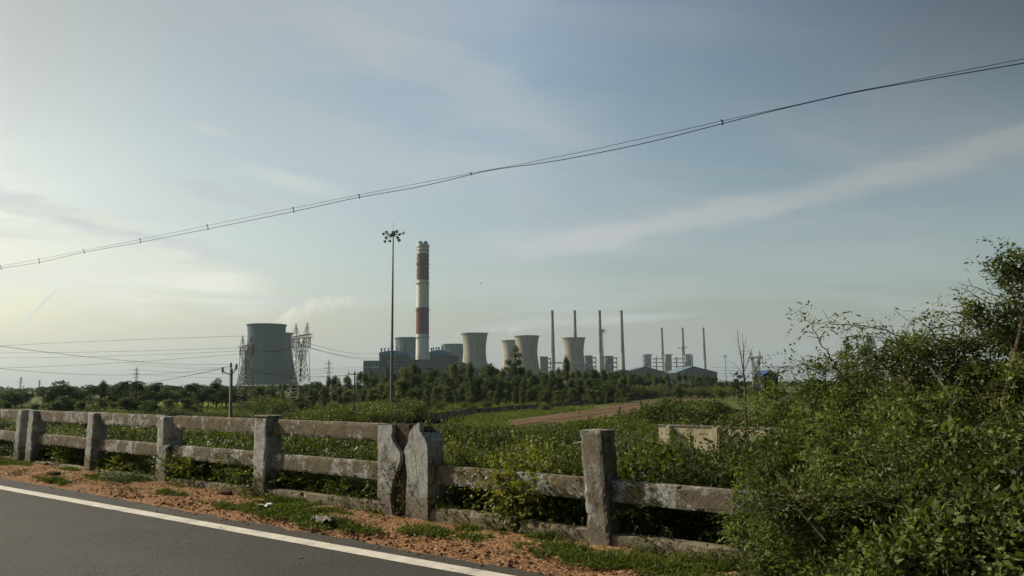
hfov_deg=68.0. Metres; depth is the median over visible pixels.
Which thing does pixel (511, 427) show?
bush
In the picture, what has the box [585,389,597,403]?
young tree
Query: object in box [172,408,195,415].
bush
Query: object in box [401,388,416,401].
young tree
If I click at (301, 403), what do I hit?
broadleaf tree
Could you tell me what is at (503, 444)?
shrub
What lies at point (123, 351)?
power cable
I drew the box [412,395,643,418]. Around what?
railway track
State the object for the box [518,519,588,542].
kerb
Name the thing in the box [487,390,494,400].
young tree
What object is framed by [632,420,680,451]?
bush
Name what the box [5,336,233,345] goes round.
power cable
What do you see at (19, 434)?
concrete railing
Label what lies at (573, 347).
cooling tower
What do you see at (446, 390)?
young tree
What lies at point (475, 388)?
broadleaf tree
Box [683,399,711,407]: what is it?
bush
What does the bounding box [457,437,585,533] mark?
shrub
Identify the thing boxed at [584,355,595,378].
boiler house
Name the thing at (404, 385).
young tree
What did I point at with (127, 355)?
power cable
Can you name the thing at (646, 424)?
bush
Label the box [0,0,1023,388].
sky
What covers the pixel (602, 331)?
floodlight mast
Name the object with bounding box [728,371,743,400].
conical tree
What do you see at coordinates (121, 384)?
palm tree
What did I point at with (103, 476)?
weed
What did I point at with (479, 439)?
bush
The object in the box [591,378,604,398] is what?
broadleaf tree
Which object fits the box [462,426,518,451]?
bush
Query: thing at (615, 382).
broadleaf tree
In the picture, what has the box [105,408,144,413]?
bush
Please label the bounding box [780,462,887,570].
shrub
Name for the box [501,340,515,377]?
cooling tower
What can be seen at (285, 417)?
bush
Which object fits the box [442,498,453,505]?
seedling
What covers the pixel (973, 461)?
shrub
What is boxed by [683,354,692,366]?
boiler house
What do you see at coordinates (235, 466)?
shrub
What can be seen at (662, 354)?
chimney
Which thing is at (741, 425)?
shrub
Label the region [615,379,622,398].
eucalyptus tree
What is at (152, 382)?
power cable
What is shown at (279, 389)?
eucalyptus tree
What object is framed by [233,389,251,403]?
broadleaf tree
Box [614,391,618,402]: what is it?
eucalyptus tree
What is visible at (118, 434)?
shrub
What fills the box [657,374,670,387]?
broadleaf tree
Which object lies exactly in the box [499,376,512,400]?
eucalyptus tree
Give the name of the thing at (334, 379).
eucalyptus tree
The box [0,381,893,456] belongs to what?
ground
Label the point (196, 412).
bush
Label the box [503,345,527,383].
conical tree
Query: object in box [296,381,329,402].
broadleaf tree
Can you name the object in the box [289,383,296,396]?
eucalyptus tree
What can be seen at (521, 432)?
bush
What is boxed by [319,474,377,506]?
shrub
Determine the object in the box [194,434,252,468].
shrub
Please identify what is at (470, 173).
overhead cable
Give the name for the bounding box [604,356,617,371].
boiler house
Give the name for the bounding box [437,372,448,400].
eucalyptus tree
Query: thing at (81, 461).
shrub
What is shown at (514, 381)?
eucalyptus tree
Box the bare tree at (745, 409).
[734,330,754,426]
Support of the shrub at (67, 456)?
on the ground at (730, 400)
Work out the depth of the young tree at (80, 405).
153.73 m
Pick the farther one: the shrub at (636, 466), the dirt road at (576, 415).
the dirt road at (576, 415)
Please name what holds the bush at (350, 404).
on the ground at (730, 400)
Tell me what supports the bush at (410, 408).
on the ground at (730, 400)
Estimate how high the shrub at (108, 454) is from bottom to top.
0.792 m
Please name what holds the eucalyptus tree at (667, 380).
on the ground at (730, 400)
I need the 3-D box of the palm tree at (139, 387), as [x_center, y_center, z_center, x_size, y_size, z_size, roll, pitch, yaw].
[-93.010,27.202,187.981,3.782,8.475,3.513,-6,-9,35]
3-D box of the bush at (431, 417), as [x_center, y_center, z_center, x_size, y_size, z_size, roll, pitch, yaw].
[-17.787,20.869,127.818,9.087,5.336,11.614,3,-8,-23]
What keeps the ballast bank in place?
on the ground at (730, 400)
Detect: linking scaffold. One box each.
[652,356,664,368]
[673,356,684,367]
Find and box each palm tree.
[86,385,98,406]
[113,381,130,397]
[129,381,144,406]
[148,382,162,400]
[184,383,199,409]
[200,388,216,409]
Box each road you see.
[0,478,555,575]
[509,396,707,426]
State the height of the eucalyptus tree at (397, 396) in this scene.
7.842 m
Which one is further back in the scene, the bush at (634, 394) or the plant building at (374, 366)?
the plant building at (374, 366)
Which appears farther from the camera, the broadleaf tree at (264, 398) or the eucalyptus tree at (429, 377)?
the eucalyptus tree at (429, 377)
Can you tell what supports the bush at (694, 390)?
on the ground at (730, 400)
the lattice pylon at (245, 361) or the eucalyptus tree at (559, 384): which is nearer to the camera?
the lattice pylon at (245, 361)
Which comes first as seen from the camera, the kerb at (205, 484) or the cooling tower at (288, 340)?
the kerb at (205, 484)
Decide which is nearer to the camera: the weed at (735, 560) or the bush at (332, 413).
the weed at (735, 560)
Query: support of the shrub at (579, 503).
on the ground at (730, 400)
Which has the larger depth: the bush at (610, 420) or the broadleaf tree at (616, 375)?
the broadleaf tree at (616, 375)
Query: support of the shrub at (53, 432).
on the ground at (730, 400)
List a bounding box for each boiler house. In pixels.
[539,356,550,375]
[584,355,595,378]
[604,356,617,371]
[642,354,651,367]
[663,354,672,371]
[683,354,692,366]
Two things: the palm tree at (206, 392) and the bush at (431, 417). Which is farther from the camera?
the palm tree at (206, 392)
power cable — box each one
[0,366,226,374]
[2,346,222,364]
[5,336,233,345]
[17,353,244,367]
[37,351,229,357]
[52,347,242,352]
[73,369,218,392]
[355,372,532,375]
[370,375,536,377]
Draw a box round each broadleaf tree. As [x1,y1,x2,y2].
[0,391,20,405]
[4,392,25,406]
[19,391,32,406]
[36,380,86,404]
[38,395,78,411]
[80,390,95,401]
[82,397,111,411]
[105,387,126,405]
[113,396,143,412]
[120,389,141,398]
[130,387,156,406]
[139,384,160,401]
[143,400,160,412]
[152,385,183,407]
[177,389,198,405]
[189,384,215,408]
[192,404,202,411]
[204,378,225,406]
[209,385,239,407]
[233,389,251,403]
[244,390,260,404]
[249,385,268,396]
[251,396,275,413]
[262,385,278,398]
[289,395,313,410]
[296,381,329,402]
[411,374,423,396]
[419,382,433,399]
[428,376,451,402]
[463,378,483,397]
[481,377,509,402]
[491,375,510,400]
[511,375,529,396]
[527,373,561,397]
[567,377,594,400]
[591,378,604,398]
[595,379,618,398]
[608,379,626,397]
[611,371,627,384]
[627,373,643,386]
[639,375,652,388]
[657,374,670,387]
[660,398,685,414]
[693,375,706,386]
[701,374,717,387]
[713,381,728,388]
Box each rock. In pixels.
[47,471,60,475]
[216,489,232,494]
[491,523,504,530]
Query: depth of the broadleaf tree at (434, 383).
255.21 m
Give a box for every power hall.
[379,346,412,383]
[410,359,428,382]
[429,345,452,374]
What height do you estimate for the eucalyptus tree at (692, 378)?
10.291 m
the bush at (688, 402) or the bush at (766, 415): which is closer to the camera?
the bush at (766, 415)
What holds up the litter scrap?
on the grass at (644, 563)
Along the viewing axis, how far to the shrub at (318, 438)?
17.49 m
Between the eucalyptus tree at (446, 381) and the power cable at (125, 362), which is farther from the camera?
the eucalyptus tree at (446, 381)
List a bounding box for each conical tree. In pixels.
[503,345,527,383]
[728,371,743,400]
[831,341,864,402]
[859,335,885,411]
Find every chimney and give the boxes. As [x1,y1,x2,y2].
[415,241,429,359]
[551,310,555,372]
[573,310,576,336]
[598,310,602,373]
[620,310,624,368]
[661,328,663,370]
[681,328,684,365]
[702,328,706,368]
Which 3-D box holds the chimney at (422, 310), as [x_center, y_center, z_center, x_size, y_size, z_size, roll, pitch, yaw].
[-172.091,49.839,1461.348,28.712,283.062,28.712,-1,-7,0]
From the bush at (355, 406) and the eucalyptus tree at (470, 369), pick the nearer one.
the bush at (355, 406)
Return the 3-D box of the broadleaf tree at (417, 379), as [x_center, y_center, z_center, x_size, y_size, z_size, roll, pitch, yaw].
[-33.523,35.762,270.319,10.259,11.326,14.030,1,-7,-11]
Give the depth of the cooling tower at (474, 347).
1751.21 m
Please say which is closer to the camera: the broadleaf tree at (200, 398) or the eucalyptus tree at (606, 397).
the broadleaf tree at (200, 398)
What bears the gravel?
on the shoulder
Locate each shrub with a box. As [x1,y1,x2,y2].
[0,426,15,445]
[0,441,13,456]
[1,424,83,441]
[5,439,15,457]
[33,445,67,460]
[42,434,85,464]
[47,423,85,435]
[51,423,116,438]
[58,450,84,467]
[59,425,148,461]
[83,451,125,470]
[85,436,155,472]
[107,425,156,436]
[121,457,155,473]
[122,427,209,461]
[141,427,187,435]
[145,433,229,482]
[148,431,253,462]
[154,438,250,486]
[183,429,210,439]
[190,430,251,443]
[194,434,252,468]
[206,431,284,448]
[207,441,287,490]
[221,441,306,479]
[226,452,319,497]
[246,433,303,442]
[248,419,338,455]
[281,436,358,455]
[282,443,375,498]
[286,438,375,457]
[314,437,377,457]
[316,438,377,488]
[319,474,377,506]
[356,454,454,516]
[394,419,473,455]
[406,435,507,523]
[430,411,477,454]
[434,421,473,449]
[442,435,491,496]
[446,429,580,512]
[446,431,568,464]
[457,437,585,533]
[509,433,572,459]
[514,461,677,526]
[535,429,638,532]
[542,435,581,459]
[575,447,632,467]
[608,445,735,553]
[614,425,673,463]
[616,437,735,544]
[617,443,651,475]
[618,431,695,464]
[626,422,770,525]
[635,428,734,475]
[684,418,835,546]
[690,439,730,465]
[692,418,767,457]
[711,465,822,546]
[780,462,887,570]
[892,419,1023,557]
[922,442,1023,491]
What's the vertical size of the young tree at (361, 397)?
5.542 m
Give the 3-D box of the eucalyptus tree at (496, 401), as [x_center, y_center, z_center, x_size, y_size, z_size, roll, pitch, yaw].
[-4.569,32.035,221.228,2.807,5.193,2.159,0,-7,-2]
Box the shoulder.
[0,461,742,575]
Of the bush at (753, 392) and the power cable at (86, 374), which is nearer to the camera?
the power cable at (86, 374)
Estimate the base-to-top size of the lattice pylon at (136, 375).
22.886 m
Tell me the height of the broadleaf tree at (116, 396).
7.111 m
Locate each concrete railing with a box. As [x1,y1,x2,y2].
[0,409,34,460]
[24,410,416,515]
[404,422,1019,546]
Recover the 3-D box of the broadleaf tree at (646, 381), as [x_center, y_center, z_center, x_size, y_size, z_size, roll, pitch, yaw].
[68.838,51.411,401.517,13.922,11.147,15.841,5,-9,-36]
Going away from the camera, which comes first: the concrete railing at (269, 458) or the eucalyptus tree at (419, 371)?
the concrete railing at (269, 458)
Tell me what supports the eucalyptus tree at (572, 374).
on the ground at (730, 400)
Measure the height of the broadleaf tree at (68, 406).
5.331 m
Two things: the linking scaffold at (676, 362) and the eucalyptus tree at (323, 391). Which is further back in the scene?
the linking scaffold at (676, 362)
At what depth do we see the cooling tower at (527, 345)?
1873.47 m
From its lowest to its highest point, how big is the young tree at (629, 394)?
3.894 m
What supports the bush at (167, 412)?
on the ground at (730, 400)
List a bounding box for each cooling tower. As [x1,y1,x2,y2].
[236,323,292,385]
[249,332,298,385]
[394,337,415,359]
[442,344,462,363]
[461,332,487,368]
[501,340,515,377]
[514,335,539,382]
[561,337,585,382]
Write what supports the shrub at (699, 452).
on the ground at (730, 400)
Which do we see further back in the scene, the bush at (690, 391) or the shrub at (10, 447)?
the bush at (690, 391)
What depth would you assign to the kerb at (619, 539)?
6.85 m
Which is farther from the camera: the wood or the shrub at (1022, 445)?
the wood
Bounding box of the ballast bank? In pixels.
[419,388,749,423]
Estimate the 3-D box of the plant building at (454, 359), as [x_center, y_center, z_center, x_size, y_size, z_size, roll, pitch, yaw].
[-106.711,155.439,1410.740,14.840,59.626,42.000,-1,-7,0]
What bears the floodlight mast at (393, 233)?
on the ground at (730, 400)
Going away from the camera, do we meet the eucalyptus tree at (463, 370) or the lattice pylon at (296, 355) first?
the lattice pylon at (296, 355)
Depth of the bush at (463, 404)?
203.56 m
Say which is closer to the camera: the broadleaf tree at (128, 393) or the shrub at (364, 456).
the shrub at (364, 456)
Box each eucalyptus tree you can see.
[95,380,108,407]
[276,383,283,398]
[279,383,287,399]
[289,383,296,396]
[306,389,315,408]
[317,387,328,409]
[325,376,332,402]
[329,389,337,406]
[330,375,338,400]
[334,377,342,397]
[337,395,342,405]
[342,375,351,389]
[344,379,352,394]
[352,380,361,402]
[355,371,364,388]
[358,373,369,394]
[364,369,375,389]
[364,389,373,402]
[369,371,378,388]
[379,375,386,401]
[383,368,389,382]
[383,381,395,403]
[387,372,397,397]
[393,382,401,401]
[396,366,402,378]
[398,367,410,399]
[407,362,421,388]
[415,385,421,400]
[416,365,424,379]
[423,388,430,401]
[425,367,437,384]
[425,371,433,402]
[430,386,439,404]
[433,365,440,381]
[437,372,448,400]
[443,378,453,402]
[449,362,460,402]
[455,374,463,397]
[456,383,466,403]
[457,365,467,396]
[463,372,473,395]
[464,361,475,401]
[465,386,475,403]
[473,376,485,402]
[477,363,496,401]
[478,366,484,378]
[492,389,500,404]
[494,368,499,377]
[496,368,506,399]
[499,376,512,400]
[505,367,515,398]
[509,377,519,399]
[511,386,519,403]
[518,377,526,399]
[519,387,526,403]
[525,368,532,379]
[525,377,535,401]
[529,374,539,399]
[535,368,541,398]
[539,374,548,401]
[543,373,556,401]
[553,376,564,400]
[554,367,560,377]
[559,369,565,397]
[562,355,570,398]
[566,377,577,401]
[569,371,575,387]
[573,369,581,385]
[581,371,587,388]
[581,378,592,398]
[588,368,601,383]
[598,368,608,383]
[604,391,608,403]
[607,371,614,397]
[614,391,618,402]
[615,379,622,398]
[618,376,628,401]
[626,376,635,397]
[634,374,642,385]
[651,376,659,392]
[662,373,671,390]
[675,373,682,387]
[681,373,689,388]
[689,376,696,386]
[694,375,701,387]
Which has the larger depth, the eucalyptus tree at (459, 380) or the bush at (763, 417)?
the eucalyptus tree at (459, 380)
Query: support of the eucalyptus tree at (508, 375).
on the ground at (730, 400)
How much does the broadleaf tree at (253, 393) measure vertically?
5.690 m
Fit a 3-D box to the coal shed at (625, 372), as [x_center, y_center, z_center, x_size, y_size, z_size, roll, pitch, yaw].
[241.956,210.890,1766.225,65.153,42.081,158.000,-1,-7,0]
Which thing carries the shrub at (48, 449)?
on the ground at (730, 400)
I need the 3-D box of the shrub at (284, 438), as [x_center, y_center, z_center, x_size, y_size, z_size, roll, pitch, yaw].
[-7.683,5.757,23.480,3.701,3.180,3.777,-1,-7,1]
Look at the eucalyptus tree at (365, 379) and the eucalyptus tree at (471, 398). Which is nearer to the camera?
the eucalyptus tree at (471, 398)
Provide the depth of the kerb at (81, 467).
14.88 m
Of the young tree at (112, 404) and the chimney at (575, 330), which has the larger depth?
the chimney at (575, 330)
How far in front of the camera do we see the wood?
723.04 m
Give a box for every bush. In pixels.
[0,419,15,429]
[13,421,74,429]
[62,407,110,428]
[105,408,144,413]
[126,406,187,428]
[153,408,210,415]
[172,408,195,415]
[193,409,234,416]
[220,411,271,417]
[232,401,266,412]
[247,394,297,414]
[255,405,299,413]
[282,412,308,437]
[283,409,337,420]
[309,401,416,422]
[320,405,353,420]
[332,402,381,410]
[336,398,392,421]
[341,401,368,419]
[365,399,433,422]
[393,397,435,423]
[418,399,434,408]
[424,423,511,454]
[440,424,525,456]
[446,422,475,427]
[458,401,468,406]
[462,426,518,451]
[463,422,504,431]
[464,403,478,409]
[480,400,492,407]
[498,423,579,452]
[499,424,520,429]
[514,430,581,457]
[530,423,565,437]
[537,402,552,410]
[542,422,580,431]
[560,415,604,440]
[567,419,619,434]
[589,415,643,441]
[599,413,650,423]
[601,398,697,424]
[608,425,658,449]
[617,417,705,432]
[627,401,661,413]
[631,385,641,395]
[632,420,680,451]
[634,384,668,397]
[647,400,736,410]
[662,237,1023,575]
[667,387,685,396]
[668,401,720,424]
[673,385,711,397]
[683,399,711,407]
[684,387,700,397]
[693,399,742,425]
[695,386,722,397]
[706,412,761,426]
[709,419,765,426]
[711,386,734,399]
[742,388,764,399]
[751,406,817,426]
[754,410,783,425]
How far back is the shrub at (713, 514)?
6.84 m
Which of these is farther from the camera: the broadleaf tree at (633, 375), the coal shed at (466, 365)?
the coal shed at (466, 365)
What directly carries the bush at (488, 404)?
on the ground at (730, 400)
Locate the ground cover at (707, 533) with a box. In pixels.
[7,444,738,545]
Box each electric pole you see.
[222,363,237,416]
[348,371,361,421]
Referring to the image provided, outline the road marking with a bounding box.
[0,485,513,575]
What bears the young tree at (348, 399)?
on the ground at (730, 400)
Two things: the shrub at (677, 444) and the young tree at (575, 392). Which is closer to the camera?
the shrub at (677, 444)
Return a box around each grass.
[0,455,813,575]
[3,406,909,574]
[11,394,721,429]
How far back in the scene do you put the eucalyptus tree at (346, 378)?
290.92 m
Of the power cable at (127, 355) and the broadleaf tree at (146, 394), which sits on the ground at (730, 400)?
the broadleaf tree at (146, 394)
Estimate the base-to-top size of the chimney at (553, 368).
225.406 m
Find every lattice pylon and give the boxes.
[133,369,139,381]
[232,335,255,408]
[286,323,314,409]
[325,361,332,393]
[748,351,762,394]
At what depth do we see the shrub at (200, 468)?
12.09 m
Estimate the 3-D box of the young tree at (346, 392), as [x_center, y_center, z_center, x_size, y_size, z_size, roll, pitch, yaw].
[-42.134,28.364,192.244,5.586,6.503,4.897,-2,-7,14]
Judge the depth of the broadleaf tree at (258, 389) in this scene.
291.15 m
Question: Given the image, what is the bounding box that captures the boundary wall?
[657,424,883,455]
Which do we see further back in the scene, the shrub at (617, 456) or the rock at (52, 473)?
the shrub at (617, 456)
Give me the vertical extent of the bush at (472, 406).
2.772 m
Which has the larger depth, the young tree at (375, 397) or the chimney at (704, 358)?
the chimney at (704, 358)
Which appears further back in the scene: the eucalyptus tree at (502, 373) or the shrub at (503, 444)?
the eucalyptus tree at (502, 373)
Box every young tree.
[1,400,15,408]
[30,403,40,409]
[46,400,65,410]
[74,400,90,411]
[107,402,116,410]
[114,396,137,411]
[139,399,150,410]
[161,399,176,410]
[178,397,193,411]
[333,386,343,401]
[340,388,355,401]
[341,395,351,405]
[357,392,366,402]
[367,388,380,403]
[370,393,381,402]
[376,382,387,402]
[393,377,419,400]
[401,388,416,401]
[430,383,445,399]
[441,384,453,405]
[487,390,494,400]
[540,390,551,402]
[551,390,561,402]
[565,388,580,400]
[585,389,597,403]
[594,389,604,400]
[624,392,631,403]
[672,385,683,398]
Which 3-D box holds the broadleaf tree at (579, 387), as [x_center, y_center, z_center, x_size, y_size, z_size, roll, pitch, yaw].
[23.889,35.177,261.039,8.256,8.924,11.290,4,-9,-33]
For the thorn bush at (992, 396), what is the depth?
6.77 m
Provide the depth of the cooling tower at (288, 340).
1723.22 m
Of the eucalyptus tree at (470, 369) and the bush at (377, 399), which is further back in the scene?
the eucalyptus tree at (470, 369)
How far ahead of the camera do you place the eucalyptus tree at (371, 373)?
284.98 m
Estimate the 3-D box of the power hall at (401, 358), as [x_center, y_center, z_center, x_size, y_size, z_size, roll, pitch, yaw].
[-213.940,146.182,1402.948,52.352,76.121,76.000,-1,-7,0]
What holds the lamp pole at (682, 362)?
on the ground at (730, 400)
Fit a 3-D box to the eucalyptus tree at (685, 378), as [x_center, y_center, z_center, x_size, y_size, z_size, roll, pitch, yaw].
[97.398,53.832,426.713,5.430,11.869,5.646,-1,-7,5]
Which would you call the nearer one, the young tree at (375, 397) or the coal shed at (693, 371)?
the young tree at (375, 397)
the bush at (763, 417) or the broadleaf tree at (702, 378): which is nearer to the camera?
the bush at (763, 417)
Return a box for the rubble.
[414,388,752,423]
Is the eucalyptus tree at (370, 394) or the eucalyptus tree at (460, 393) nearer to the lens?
the eucalyptus tree at (370, 394)
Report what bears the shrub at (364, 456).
on the ground at (730, 400)
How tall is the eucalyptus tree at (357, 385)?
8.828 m
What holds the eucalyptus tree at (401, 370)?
on the ground at (730, 400)
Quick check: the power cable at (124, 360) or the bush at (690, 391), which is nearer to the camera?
the power cable at (124, 360)
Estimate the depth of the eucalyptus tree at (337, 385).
263.28 m
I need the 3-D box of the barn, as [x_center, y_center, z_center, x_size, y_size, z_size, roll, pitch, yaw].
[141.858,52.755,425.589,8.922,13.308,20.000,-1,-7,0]
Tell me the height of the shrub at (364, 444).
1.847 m
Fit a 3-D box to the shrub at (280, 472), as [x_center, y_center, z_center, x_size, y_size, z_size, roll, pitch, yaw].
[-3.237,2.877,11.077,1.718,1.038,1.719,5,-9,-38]
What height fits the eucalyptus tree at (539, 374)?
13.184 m
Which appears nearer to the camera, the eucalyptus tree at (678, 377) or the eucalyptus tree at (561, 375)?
the eucalyptus tree at (561, 375)
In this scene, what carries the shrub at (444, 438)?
on the ground at (730, 400)
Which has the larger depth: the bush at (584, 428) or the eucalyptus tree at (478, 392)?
the eucalyptus tree at (478, 392)
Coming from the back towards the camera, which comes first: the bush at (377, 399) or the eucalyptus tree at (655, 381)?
the eucalyptus tree at (655, 381)
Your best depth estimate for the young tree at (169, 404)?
175.12 m
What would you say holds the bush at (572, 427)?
on the ground at (730, 400)
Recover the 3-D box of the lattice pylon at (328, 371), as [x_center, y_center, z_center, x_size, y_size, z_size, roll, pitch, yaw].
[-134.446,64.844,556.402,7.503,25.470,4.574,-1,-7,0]
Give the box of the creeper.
[782,414,1023,575]
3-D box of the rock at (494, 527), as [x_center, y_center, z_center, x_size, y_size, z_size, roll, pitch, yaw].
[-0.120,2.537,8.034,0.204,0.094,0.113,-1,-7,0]
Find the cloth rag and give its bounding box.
[311,515,335,522]
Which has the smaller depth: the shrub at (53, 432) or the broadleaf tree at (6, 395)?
the shrub at (53, 432)
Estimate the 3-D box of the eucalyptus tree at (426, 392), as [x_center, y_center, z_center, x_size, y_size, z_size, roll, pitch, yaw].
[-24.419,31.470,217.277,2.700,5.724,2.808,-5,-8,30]
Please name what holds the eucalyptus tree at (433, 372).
on the ground at (730, 400)
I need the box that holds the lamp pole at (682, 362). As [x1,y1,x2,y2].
[678,346,683,387]
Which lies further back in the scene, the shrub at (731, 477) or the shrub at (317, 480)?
the shrub at (317, 480)
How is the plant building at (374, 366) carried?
on the ground at (730, 400)
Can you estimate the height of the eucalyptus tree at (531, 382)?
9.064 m
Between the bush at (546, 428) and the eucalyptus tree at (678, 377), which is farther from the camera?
the eucalyptus tree at (678, 377)
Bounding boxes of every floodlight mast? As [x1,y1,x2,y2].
[382,230,404,405]
[599,326,606,370]
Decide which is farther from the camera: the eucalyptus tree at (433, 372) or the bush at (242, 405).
the eucalyptus tree at (433, 372)
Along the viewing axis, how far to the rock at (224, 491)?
10.82 m
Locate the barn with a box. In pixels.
[753,370,778,390]
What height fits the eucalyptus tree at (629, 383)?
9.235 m
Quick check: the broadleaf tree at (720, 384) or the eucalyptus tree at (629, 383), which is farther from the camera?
the broadleaf tree at (720, 384)
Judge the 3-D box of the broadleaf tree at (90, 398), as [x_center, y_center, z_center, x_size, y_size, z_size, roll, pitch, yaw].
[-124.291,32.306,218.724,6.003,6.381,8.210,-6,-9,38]
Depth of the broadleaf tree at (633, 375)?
395.89 m
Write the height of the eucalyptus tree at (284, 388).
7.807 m
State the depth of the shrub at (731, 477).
7.57 m
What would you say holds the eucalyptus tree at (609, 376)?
on the ground at (730, 400)
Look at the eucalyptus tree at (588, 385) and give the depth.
255.07 m
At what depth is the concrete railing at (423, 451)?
7.39 m
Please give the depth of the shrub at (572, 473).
9.51 m
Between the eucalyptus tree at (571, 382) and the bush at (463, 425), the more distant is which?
the eucalyptus tree at (571, 382)
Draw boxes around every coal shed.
[459,362,477,376]
[600,369,631,380]
[627,366,664,376]
[665,366,717,383]
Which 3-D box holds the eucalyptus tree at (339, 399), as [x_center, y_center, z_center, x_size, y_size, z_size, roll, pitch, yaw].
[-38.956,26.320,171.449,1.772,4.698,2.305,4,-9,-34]
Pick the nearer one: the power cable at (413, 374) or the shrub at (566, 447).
the shrub at (566, 447)
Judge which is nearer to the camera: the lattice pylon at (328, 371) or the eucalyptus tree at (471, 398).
the eucalyptus tree at (471, 398)
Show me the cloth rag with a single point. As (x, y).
(316, 518)
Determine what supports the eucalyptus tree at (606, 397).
on the ground at (730, 400)
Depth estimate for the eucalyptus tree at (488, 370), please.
259.48 m
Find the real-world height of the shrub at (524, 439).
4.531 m
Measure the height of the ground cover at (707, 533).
5.537 m
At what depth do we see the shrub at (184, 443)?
12.53 m
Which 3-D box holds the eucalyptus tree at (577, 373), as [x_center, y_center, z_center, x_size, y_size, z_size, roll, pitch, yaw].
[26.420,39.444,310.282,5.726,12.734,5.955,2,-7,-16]
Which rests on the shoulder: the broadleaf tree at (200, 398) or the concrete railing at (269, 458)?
the concrete railing at (269, 458)
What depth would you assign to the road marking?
7.96 m
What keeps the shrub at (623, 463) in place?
on the ground at (730, 400)
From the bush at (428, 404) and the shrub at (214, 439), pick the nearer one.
the shrub at (214, 439)
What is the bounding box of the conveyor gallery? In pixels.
[548,362,584,371]
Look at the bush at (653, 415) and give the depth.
79.39 m
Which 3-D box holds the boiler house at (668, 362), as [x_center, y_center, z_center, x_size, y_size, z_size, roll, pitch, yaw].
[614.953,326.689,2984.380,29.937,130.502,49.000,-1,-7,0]
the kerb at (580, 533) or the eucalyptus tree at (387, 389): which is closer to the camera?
the kerb at (580, 533)
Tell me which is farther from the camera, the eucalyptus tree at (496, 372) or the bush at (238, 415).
the eucalyptus tree at (496, 372)
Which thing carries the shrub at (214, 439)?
on the ground at (730, 400)
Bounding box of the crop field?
[157,402,233,406]
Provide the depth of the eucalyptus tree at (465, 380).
284.01 m
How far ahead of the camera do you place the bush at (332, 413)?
121.67 m
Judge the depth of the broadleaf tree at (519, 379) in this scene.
274.10 m
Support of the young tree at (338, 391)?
on the ground at (730, 400)
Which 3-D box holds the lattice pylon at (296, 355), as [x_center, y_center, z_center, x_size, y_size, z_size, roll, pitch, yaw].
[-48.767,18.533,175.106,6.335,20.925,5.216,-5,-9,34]
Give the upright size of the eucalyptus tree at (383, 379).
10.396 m
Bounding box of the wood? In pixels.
[0,379,955,394]
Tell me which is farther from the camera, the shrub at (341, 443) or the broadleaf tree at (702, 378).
the broadleaf tree at (702, 378)
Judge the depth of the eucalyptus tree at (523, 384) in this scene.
267.69 m
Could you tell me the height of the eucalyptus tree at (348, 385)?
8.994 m
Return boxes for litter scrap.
[259,503,272,506]
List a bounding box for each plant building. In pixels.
[363,361,380,383]
[450,355,458,366]
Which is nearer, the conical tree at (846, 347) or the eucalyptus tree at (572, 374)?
the conical tree at (846, 347)
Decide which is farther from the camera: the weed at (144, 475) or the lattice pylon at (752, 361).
the lattice pylon at (752, 361)
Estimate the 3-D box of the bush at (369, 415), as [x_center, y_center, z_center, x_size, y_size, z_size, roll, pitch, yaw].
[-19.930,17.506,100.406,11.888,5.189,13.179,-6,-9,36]
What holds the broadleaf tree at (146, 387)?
on the ground at (730, 400)
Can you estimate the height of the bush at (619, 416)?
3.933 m
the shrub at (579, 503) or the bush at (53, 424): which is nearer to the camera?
the shrub at (579, 503)
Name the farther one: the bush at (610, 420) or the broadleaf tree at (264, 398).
the broadleaf tree at (264, 398)
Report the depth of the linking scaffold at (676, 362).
2986.29 m
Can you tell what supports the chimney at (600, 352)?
on the ground at (730, 400)
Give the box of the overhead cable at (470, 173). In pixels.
[0,59,1023,269]
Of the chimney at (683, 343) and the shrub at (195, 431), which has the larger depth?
the chimney at (683, 343)
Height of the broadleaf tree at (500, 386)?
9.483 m
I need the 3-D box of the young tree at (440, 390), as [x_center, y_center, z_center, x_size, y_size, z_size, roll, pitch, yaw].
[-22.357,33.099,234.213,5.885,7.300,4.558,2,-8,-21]
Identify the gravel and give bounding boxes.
[0,464,730,575]
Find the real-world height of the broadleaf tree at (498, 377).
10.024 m
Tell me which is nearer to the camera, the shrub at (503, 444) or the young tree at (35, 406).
the shrub at (503, 444)
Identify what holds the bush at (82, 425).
on the ground at (730, 400)
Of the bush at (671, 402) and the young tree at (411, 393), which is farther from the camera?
the young tree at (411, 393)
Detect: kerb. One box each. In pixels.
[32,460,83,469]
[92,469,155,480]
[167,477,252,492]
[266,487,377,510]
[429,506,521,531]
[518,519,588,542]
[611,532,750,560]
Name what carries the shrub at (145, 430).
on the ground at (730, 400)
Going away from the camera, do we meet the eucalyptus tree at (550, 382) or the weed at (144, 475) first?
the weed at (144, 475)
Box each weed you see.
[91,469,121,481]
[104,466,144,483]
[133,470,153,480]
[621,528,662,553]
[671,544,720,563]
[709,543,753,574]
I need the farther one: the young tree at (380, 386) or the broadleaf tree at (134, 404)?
the young tree at (380, 386)
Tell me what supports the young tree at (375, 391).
on the ground at (730, 400)
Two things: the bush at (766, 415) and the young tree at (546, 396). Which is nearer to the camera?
the bush at (766, 415)
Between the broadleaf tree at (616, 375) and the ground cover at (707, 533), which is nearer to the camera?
the ground cover at (707, 533)
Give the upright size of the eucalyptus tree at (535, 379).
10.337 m
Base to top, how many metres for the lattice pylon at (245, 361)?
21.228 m
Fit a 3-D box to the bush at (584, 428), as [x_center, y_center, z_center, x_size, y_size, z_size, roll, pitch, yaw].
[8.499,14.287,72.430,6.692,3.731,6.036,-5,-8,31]
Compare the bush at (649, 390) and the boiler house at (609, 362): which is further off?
the boiler house at (609, 362)
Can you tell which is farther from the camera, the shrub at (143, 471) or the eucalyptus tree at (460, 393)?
the eucalyptus tree at (460, 393)
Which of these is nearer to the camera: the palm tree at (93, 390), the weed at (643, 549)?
the weed at (643, 549)

